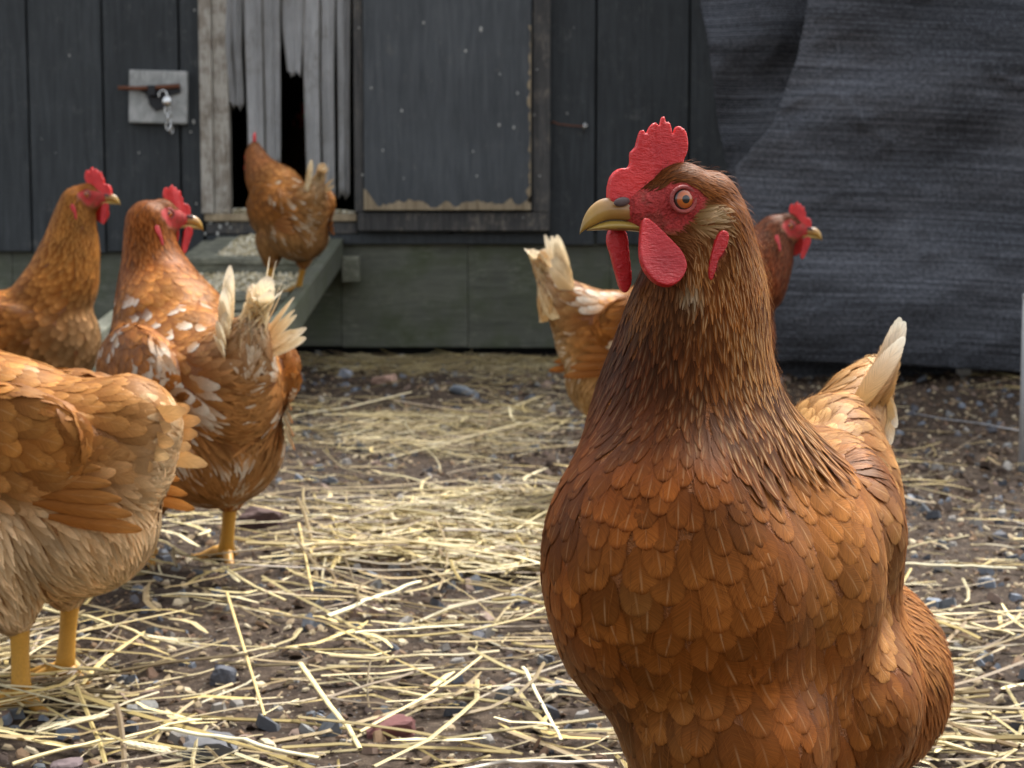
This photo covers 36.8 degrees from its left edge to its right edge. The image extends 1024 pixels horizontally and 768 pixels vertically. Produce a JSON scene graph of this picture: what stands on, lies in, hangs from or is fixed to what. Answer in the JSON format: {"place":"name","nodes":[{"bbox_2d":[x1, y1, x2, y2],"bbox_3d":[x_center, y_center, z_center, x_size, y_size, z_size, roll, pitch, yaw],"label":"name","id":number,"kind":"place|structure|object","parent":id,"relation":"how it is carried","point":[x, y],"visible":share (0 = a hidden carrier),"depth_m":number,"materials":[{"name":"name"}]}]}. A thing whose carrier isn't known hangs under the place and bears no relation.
{"place":"outdoors","nodes":[
{"label":"outdoors","id":0,"kind":"place"},
{"bbox_2d":[0,353,1023,767],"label":"ground","id":1,"kind":"structure","parent":0,"point":[432,721],"depth_m":1.65,"materials":[{"name":"soil"}]},
{"bbox_2d":[0,167,120,370],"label":"hen","id":2,"kind":"object","parent":1,"relation":"on","point":[47,301],"visible":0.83,"depth_m":2.42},
{"bbox_2d":[50,757,82,767],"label":"stone","id":3,"kind":"object","parent":1,"relation":"on","point":[73,762],"visible":1,"depth_m":1.15,"materials":[{"name":"pink stone"}]},
{"bbox_2d":[30,713,108,733],"bbox_3d":[-0.346,0.264,1.199,0.060,0.010,0.024,-2,5,-24],"label":"barley ear","id":4,"kind":"object","parent":1,"relation":"on","point":[76,720],"visible":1,"depth_m":1.20},
{"bbox_2d":[42,607,160,643],"bbox_3d":[-0.408,0.233,1.505,0.201,0.011,0.005,4,6,39],"label":"straw stem","id":5,"kind":"object","parent":1,"relation":"on","point":[101,621],"visible":0.68,"depth_m":1.49,"materials":[{"name":"beige plant"}]},
{"bbox_2d":[0,349,206,717],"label":"hen","id":6,"kind":"object","parent":1,"relation":"on","point":[90,461],"visible":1,"depth_m":1.27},
{"bbox_2d":[12,718,201,765],"bbox_3d":[-0.303,0.270,1.162,0.148,0.010,0.004,-3,6,-35],"label":"straw stem","id":7,"kind":"object","parent":1,"relation":"on","point":[23,760],"visible":1,"depth_m":1.15,"materials":[{"name":"beige plant"}]},
{"bbox_2d":[126,700,158,718],"bbox_3d":[-0.312,0.277,1.299,0.026,0.016,0.021,5,4,-8],"label":"stone","id":8,"kind":"object","parent":1,"relation":"on","point":[150,704],"visible":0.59,"depth_m":1.29,"materials":[{"name":"beige stone"}]},
{"bbox_2d":[123,740,211,762],"bbox_3d":[-0.249,0.267,1.127,0.073,0.010,0.026,1,5,13],"label":"barley ear","id":9,"kind":"object","parent":1,"relation":"on","point":[154,748],"visible":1,"depth_m":1.12},
{"bbox_2d":[145,635,210,649],"bbox_3d":[-0.312,0.240,1.432,0.061,0.010,0.024,0,5,0],"label":"barley ear","id":10,"kind":"object","parent":1,"relation":"on","point":[171,640],"visible":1,"depth_m":1.43},
{"bbox_2d":[95,185,306,570],"bbox_3d":[-0.359,-0.003,1.784,0.201,0.465,0.413,-3,6,-29],"label":"hen","id":11,"kind":"object","parent":1,"relation":"on","point":[179,332],"visible":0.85,"depth_m":1.70,"materials":[{"name":"brown"}]},
{"bbox_2d":[181,730,238,762],"bbox_3d":[-0.231,0.280,1.179,0.042,0.019,0.034,0,5,-5],"label":"stone","id":12,"kind":"object","parent":1,"relation":"on","point":[218,747],"visible":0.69,"depth_m":1.16,"materials":[{"name":"grey stone"}]},
{"bbox_2d":[158,539,286,600],"bbox_3d":[-0.347,0.205,1.754,0.004,0.011,0.405,-3,6,-34],"label":"straw stem","id":13,"kind":"object","parent":1,"relation":"on","point":[225,568],"visible":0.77,"depth_m":1.71,"materials":[{"name":"beige plant"}]},
{"bbox_2d":[209,664,236,685],"bbox_3d":[-0.263,0.268,1.399,0.022,0.021,0.018,11,6,7],"label":"stone","id":14,"kind":"object","parent":1,"relation":"on","point":[223,674],"visible":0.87,"depth_m":1.39,"materials":[{"name":"grey stone"}]},
{"bbox_2d":[92,234,360,371],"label":"coop ramp","id":15,"kind":"structure","parent":1,"relation":"on","point":[212,261],"depth_m":3.72,"materials":[{"name":"grey wood"}]},
{"bbox_2d":[244,132,335,291],"bbox_3d":[-0.491,-0.376,3.393,0.161,0.375,0.378,-3,6,-32],"label":"hen","id":16,"kind":"object","parent":15,"relation":"on","point":[290,212],"visible":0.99,"depth_m":3.31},
{"bbox_2d":[159,727,320,759],"bbox_3d":[-0.204,0.266,1.142,0.156,0.009,0.005,3,6,31],"label":"straw stem","id":17,"kind":"object","parent":1,"relation":"on","point":[198,734],"visible":1,"depth_m":1.14,"materials":[{"name":"beige plant"}]},
{"bbox_2d":[225,591,265,716],"bbox_3d":[-0.246,0.238,1.407,0.003,0.010,0.419,-1,5,-14],"label":"straw stem","id":18,"kind":"object","parent":1,"relation":"on","point":[245,651],"visible":1,"depth_m":1.38,"materials":[{"name":"beige plant"}]},
{"bbox_2d":[239,506,281,530],"bbox_3d":[-0.343,0.190,2.113,0.056,0.039,0.044,7,5,4],"label":"stone","id":19,"kind":"object","parent":1,"relation":"on","point":[258,514],"visible":0.61,"depth_m":2.09,"materials":[{"name":"stone"}]},
{"bbox_2d":[297,523,313,591],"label":"straw stem","id":20,"kind":"object","parent":1,"relation":"on","point":[306,561],"visible":0.81,"depth_m":1.76,"materials":[{"name":"beige plant"}]},
{"bbox_2d":[289,514,360,519],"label":"straw stem","id":21,"kind":"object","parent":1,"relation":"on","point":[312,515],"visible":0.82,"depth_m":2.06,"materials":[{"name":"beige plant"}]},
{"bbox_2d":[298,662,362,750],"bbox_3d":[-0.149,0.255,1.240,0.005,0.010,0.256,-2,5,-17],"label":"straw stem","id":22,"kind":"object","parent":1,"relation":"on","point":[316,686],"visible":0.94,"depth_m":1.23,"materials":[{"name":"beige plant"}]},
{"bbox_2d":[337,369,352,377],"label":"stone","id":23,"kind":"object","parent":1,"relation":"on","point":[342,373],"visible":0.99,"depth_m":3.70,"materials":[{"name":"grey stone"}]},
{"bbox_2d":[0,0,729,357],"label":"chicken coop","id":24,"kind":"structure","parent":1,"relation":"on","point":[474,174],"depth_m":4.15,"materials":[{"name":"grey wood"}]},
{"bbox_2d":[118,70,188,123],"bbox_3d":[-0.961,-0.770,4.122,0.182,0.144,0.050,0,5,0],"label":"latch board","id":25,"kind":"object","parent":24,"relation":"attached to","point":[144,88],"visible":1,"depth_m":4.12,"materials":[{"name":"grey wood"}]},
{"bbox_2d":[158,90,173,134],"bbox_3d":[-0.924,-0.725,4.099,0.039,0.119,0.024,0,5,0],"label":"chain","id":26,"kind":"object","parent":25,"relation":"hanging from","point":[166,100],"visible":1,"depth_m":4.10,"materials":[{"name":"metal"}]},
{"bbox_2d":[225,0,350,199],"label":"strip curtain","id":27,"kind":"object","parent":24,"relation":"hanging from","point":[300,24],"visible":0.93,"depth_m":4.14,"materials":[{"name":"grey plastic"}]},
{"bbox_2d":[277,103,305,181],"bbox_3d":[-0.792,-0.764,5.461,0.156,0.441,0.356,-3,6,-32],"label":"opening","id":28,"kind":"object","parent":24,"relation":"on","point":[293,152],"visible":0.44,"depth_m":5.34,"materials":[{"name":"black"}]},
{"bbox_2d":[363,0,530,210],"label":"hatch door","id":29,"kind":"structure","parent":24,"relation":"in","point":[453,101],"depth_m":4.10,"materials":[{"name":"paint"}]},
{"bbox_2d":[550,121,587,132],"bbox_3d":[0.153,-0.693,4.143,0.104,0.030,0.020,0,5,0],"label":"hook and eye","id":30,"kind":"object","parent":24,"relation":"attached to","point":[583,126],"visible":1,"depth_m":4.13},
{"bbox_2d":[324,580,421,617],"bbox_3d":[-0.143,0.225,1.621,0.007,0.012,0.217,2,5,21],"label":"straw stem","id":31,"kind":"object","parent":1,"relation":"on","point":[348,608],"visible":1,"depth_m":1.59,"materials":[{"name":"beige plant"}]},
{"bbox_2d":[371,374,396,384],"bbox_3d":[-0.298,-0.008,3.603,0.056,0.023,0.045,-9,1,21],"label":"stone","id":32,"kind":"object","parent":1,"relation":"on","point":[392,378],"visible":0.84,"depth_m":3.58,"materials":[{"name":"stone"}]},
{"bbox_2d":[366,714,415,738],"bbox_3d":[-0.095,0.273,1.214,0.038,0.016,0.030,-11,5,2],"label":"stone","id":33,"kind":"object","parent":1,"relation":"on","point":[403,721],"visible":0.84,"depth_m":1.20,"materials":[{"name":"pink stone"}]},
{"bbox_2d":[354,624,463,633],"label":"straw stem","id":34,"kind":"object","parent":1,"relation":"on","point":[391,630],"visible":1,"depth_m":1.48,"materials":[{"name":"beige plant"}]},
{"bbox_2d":[426,526,445,541],"bbox_3d":[-0.100,0.199,2.022,0.027,0.027,0.022,0,5,-10],"label":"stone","id":35,"kind":"object","parent":1,"relation":"on","point":[432,534],"visible":0.17,"depth_m":2.01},
{"bbox_2d":[449,385,474,394],"bbox_3d":[-0.110,0.017,3.458,0.058,0.022,0.047,10,8,21],"label":"stone","id":36,"kind":"object","parent":1,"relation":"on","point":[458,389],"visible":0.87,"depth_m":3.44,"materials":[{"name":"grey stone"}]},
{"bbox_2d":[0,353,1023,767],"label":"wood chips","id":37,"kind":"object","parent":1,"relation":"on","point":[152,673],"visible":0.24,"depth_m":1.65,"materials":[{"name":"brown wood"}]},
{"bbox_2d":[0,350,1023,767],"bbox_3d":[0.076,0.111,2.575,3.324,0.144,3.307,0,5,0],"label":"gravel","id":38,"kind":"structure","parent":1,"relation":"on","point":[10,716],"depth_m":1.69,"materials":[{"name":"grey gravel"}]},
{"bbox_2d":[0,355,1023,767],"bbox_3d":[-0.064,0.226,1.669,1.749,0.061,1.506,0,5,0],"label":"straw litter","id":39,"kind":"object","parent":1,"relation":"on","point":[522,534],"visible":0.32,"depth_m":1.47,"materials":[{"name":"beige plant"}]},
{"bbox_2d":[418,540,516,555],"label":"straw stem","id":40,"kind":"object","parent":39,"relation":"on","point":[493,552],"visible":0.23,"depth_m":1.89,"materials":[{"name":"beige plant"}]},
{"bbox_2d":[521,666,562,740],"bbox_3d":[0.023,0.254,1.236,0.004,0.006,0.197,-1,5,-8],"label":"straw stem","id":41,"kind":"object","parent":39,"relation":"on","point":[529,678],"visible":0.98,"depth_m":1.23,"materials":[{"name":"beige plant"}]},
{"bbox_2d":[465,759,612,767],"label":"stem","id":42,"kind":"object","parent":1,"relation":"on","point":[498,762],"visible":1,"depth_m":1.12,"materials":[{"name":"plant"}]},
{"bbox_2d":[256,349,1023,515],"bbox_3d":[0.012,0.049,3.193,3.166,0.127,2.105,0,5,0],"label":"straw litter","id":43,"kind":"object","parent":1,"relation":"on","point":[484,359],"visible":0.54,"depth_m":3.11,"materials":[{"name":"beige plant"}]},
{"bbox_2d":[525,202,821,415],"bbox_3d":[0.241,-0.042,2.292,0.446,0.460,0.206,0,5,0],"label":"hen","id":44,"kind":"object","parent":1,"relation":"on","point":[584,320],"visible":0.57,"depth_m":2.24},
{"bbox_2d":[536,117,954,767],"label":"hen","id":45,"kind":"object","parent":1,"relation":"on","point":[722,553],"visible":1,"depth_m":0.77,"materials":[{"name":"brown"}]},
{"bbox_2d":[700,0,807,188],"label":"shade cloth","id":46,"kind":"object","parent":1,"relation":"on","point":[754,45],"visible":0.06,"depth_m":4.01,"materials":[{"name":"grey fabric"}]},
{"bbox_2d":[508,359,1023,514],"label":"soil clods","id":47,"kind":"object","parent":1,"relation":"on","point":[946,507],"visible":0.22,"depth_m":2.87,"materials":[{"name":"brown soil"}]},
{"bbox_2d":[734,0,1023,371],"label":"shade cloth","id":48,"kind":"object","parent":1,"relation":"on","point":[886,151],"visible":0.9,"depth_m":3.40,"materials":[{"name":"grey fabric"}]},
{"bbox_2d":[774,350,1004,377],"bbox_3d":[1.570,-0.018,3.671,1.900,0.193,0.131,0,5,0],"label":"shade cloth","id":49,"kind":"object","parent":1,"relation":"on","point":[799,370],"visible":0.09,"depth_m":3.73,"materials":[{"name":"black fabric"}]},
{"bbox_2d":[906,494,914,504],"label":"stone","id":50,"kind":"object","parent":1,"relation":"on","point":[911,496],"visible":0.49,"depth_m":2.32,"materials":[{"name":"grey stone"}]},
{"bbox_2d":[905,562,1016,568],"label":"straw stem","id":51,"kind":"object","parent":1,"relation":"on","point":[940,565],"visible":0.88,"depth_m":1.77,"materials":[{"name":"beige plant"}]},
{"bbox_2d":[956,369,971,375],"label":"stone","id":52,"kind":"object","parent":1,"relation":"on","point":[961,372],"visible":0.59,"depth_m":3.68,"materials":[{"name":"grey stone"}]},
{"bbox_2d":[934,741,997,756],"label":"straw stem","id":53,"kind":"object","parent":1,"relation":"on","point":[966,749],"visible":0.71,"depth_m":1.12,"materials":[{"name":"beige plant"}]},
{"bbox_2d":[914,413,1018,430],"bbox_3d":[0.856,0.071,2.832,0.054,0.017,0.390,-1,5,-12],"label":"fence wire","id":54,"kind":"object","parent":1,"relation":"on","point":[967,421],"visible":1,"depth_m":2.90,"materials":[{"name":"grey metal"}]},
{"bbox_2d":[936,615,1015,635],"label":"straw stem","id":55,"kind":"object","parent":1,"relation":"on","point":[974,624],"visible":1,"depth_m":1.50,"materials":[{"name":"beige plant"}]},
{"bbox_2d":[971,369,987,373],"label":"stone","id":56,"kind":"object","parent":1,"relation":"on","point":[977,371],"visible":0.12,"depth_m":3.70,"materials":[{"name":"grey stone"}]},
{"bbox_2d":[979,652,993,662],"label":"stone","id":57,"kind":"object","parent":1,"relation":"on","point":[989,658],"visible":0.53,"depth_m":1.45,"materials":[{"name":"grey stone"}]},
{"bbox_2d":[982,725,1003,734],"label":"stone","id":58,"kind":"object","parent":1,"relation":"on","point":[994,729],"visible":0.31,"depth_m":1.23,"materials":[{"name":"beige stone"}]},
{"bbox_2d":[1018,294,1023,471],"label":"metal post","id":59,"kind":"object","parent":1,"relation":"on","point":[1021,448],"visible":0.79,"depth_m":2.61,"materials":[{"name":"grey metal"}]}
]}

